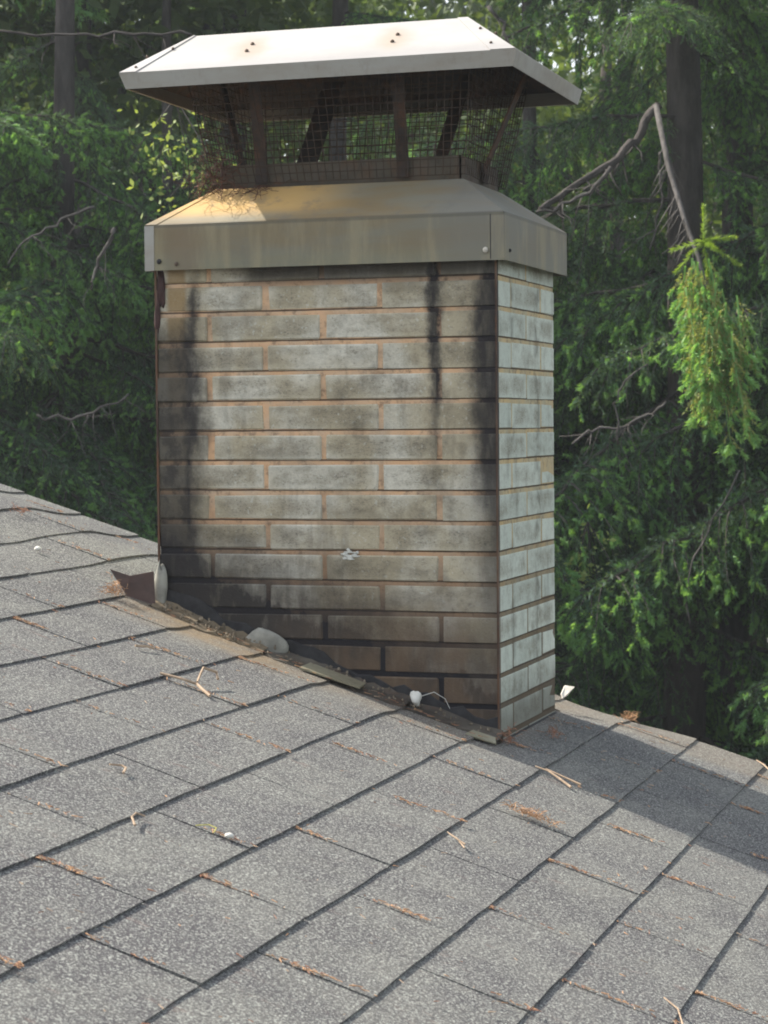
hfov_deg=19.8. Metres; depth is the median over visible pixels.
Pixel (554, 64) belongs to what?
sky
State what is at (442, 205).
chimney cap
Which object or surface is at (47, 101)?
broadleaf tree
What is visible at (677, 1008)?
twig
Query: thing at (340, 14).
spruce tree
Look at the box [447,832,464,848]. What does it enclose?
twig
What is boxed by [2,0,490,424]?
broadleaf tree
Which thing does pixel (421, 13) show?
broadleaf tree
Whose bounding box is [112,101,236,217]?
leafy spray
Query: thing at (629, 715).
needle clump
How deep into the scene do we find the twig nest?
3.81 m
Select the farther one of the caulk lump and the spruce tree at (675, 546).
the spruce tree at (675, 546)
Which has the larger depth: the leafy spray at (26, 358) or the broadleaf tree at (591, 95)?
the broadleaf tree at (591, 95)
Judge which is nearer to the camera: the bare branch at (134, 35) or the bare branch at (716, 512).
the bare branch at (134, 35)
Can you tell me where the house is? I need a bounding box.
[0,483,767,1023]
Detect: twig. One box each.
[109,763,126,773]
[131,812,144,825]
[135,644,153,648]
[160,667,218,696]
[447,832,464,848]
[535,766,581,787]
[663,997,682,1023]
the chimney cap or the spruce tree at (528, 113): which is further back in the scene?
the spruce tree at (528, 113)
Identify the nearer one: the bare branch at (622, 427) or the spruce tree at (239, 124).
the bare branch at (622, 427)
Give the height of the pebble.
0.008 m
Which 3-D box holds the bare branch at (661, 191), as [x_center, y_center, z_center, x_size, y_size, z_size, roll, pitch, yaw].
[1.078,-1.228,8.905,0.202,0.450,0.198,-2,3,-40]
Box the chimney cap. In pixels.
[119,17,581,275]
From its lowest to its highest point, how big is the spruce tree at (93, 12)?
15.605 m
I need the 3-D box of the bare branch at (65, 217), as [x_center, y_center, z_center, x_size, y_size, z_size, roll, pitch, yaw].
[-1.194,-0.978,7.870,0.322,0.237,0.169,0,2,18]
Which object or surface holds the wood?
on the ground
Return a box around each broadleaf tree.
[0,0,288,425]
[0,0,322,482]
[0,0,503,213]
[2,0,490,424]
[92,0,641,291]
[270,0,767,569]
[277,108,613,427]
[538,6,767,628]
[554,210,767,685]
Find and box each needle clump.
[13,504,31,513]
[98,574,127,597]
[497,723,525,743]
[500,800,559,827]
[537,724,565,741]
[616,711,639,723]
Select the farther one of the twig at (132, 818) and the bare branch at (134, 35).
the bare branch at (134, 35)
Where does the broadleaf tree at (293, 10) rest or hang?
on the ground
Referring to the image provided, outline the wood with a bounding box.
[0,0,767,646]
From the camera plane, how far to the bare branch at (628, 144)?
8.69 m
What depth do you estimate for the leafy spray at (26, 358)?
8.86 m
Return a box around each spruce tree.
[0,0,160,540]
[0,0,219,490]
[0,102,237,542]
[29,0,173,529]
[53,0,246,475]
[112,0,638,548]
[351,0,767,760]
[492,0,767,724]
[496,0,767,757]
[553,14,767,766]
[554,23,767,753]
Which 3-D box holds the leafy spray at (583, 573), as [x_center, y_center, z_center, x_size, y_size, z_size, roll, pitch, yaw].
[0.810,0.255,8.597,0.410,0.591,0.471,-2,3,-40]
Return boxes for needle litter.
[0,499,767,1023]
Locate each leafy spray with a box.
[0,281,71,414]
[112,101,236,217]
[554,503,643,651]
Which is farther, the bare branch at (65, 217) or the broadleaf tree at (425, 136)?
the broadleaf tree at (425, 136)
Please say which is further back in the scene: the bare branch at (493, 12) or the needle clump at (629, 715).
the bare branch at (493, 12)
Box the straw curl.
[196,824,216,832]
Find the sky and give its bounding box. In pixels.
[284,0,712,238]
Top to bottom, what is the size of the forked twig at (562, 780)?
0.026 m
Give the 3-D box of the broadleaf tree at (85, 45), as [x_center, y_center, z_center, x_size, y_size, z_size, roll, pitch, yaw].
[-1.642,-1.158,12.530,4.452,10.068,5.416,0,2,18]
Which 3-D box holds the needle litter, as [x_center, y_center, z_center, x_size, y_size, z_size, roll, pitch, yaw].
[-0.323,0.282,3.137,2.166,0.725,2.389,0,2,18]
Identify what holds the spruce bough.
attached to the spruce tree at (683, 690)
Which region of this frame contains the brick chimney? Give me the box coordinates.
[154,260,554,738]
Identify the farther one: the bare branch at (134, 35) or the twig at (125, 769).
the bare branch at (134, 35)
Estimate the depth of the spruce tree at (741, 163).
10.50 m
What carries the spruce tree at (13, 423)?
on the ground
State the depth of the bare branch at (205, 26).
12.85 m
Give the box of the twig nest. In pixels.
[169,128,301,203]
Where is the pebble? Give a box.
[225,832,233,838]
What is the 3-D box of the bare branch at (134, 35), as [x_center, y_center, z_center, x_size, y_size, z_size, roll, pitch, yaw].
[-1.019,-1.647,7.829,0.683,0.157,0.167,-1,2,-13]
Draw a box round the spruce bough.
[638,104,767,461]
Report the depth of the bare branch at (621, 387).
8.24 m
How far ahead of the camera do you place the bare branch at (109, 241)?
7.90 m
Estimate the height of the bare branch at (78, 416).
0.234 m
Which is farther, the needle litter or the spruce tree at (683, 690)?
the spruce tree at (683, 690)
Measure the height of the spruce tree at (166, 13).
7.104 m
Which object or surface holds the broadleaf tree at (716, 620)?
on the ground
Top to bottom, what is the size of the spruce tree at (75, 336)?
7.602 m
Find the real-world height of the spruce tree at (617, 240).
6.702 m
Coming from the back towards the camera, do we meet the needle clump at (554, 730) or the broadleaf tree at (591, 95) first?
the broadleaf tree at (591, 95)
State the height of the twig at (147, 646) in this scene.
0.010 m
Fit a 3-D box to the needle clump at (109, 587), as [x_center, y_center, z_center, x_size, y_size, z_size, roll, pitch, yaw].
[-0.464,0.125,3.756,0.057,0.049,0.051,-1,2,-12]
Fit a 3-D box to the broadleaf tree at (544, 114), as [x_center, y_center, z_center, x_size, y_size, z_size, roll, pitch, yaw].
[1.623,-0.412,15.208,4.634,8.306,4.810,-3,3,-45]
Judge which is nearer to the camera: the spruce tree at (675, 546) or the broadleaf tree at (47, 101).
the spruce tree at (675, 546)
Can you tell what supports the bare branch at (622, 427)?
attached to the spruce tree at (683, 690)
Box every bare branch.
[0,30,191,69]
[7,206,94,266]
[37,393,146,457]
[83,227,130,312]
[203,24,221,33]
[486,5,518,43]
[536,166,620,243]
[538,102,661,231]
[569,401,680,468]
[608,363,647,451]
[617,152,684,264]
[685,470,739,637]
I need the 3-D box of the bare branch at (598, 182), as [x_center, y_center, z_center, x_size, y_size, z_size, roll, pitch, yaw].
[0.722,-1.190,8.559,0.336,0.296,0.235,1,3,32]
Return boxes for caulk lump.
[410,691,421,707]

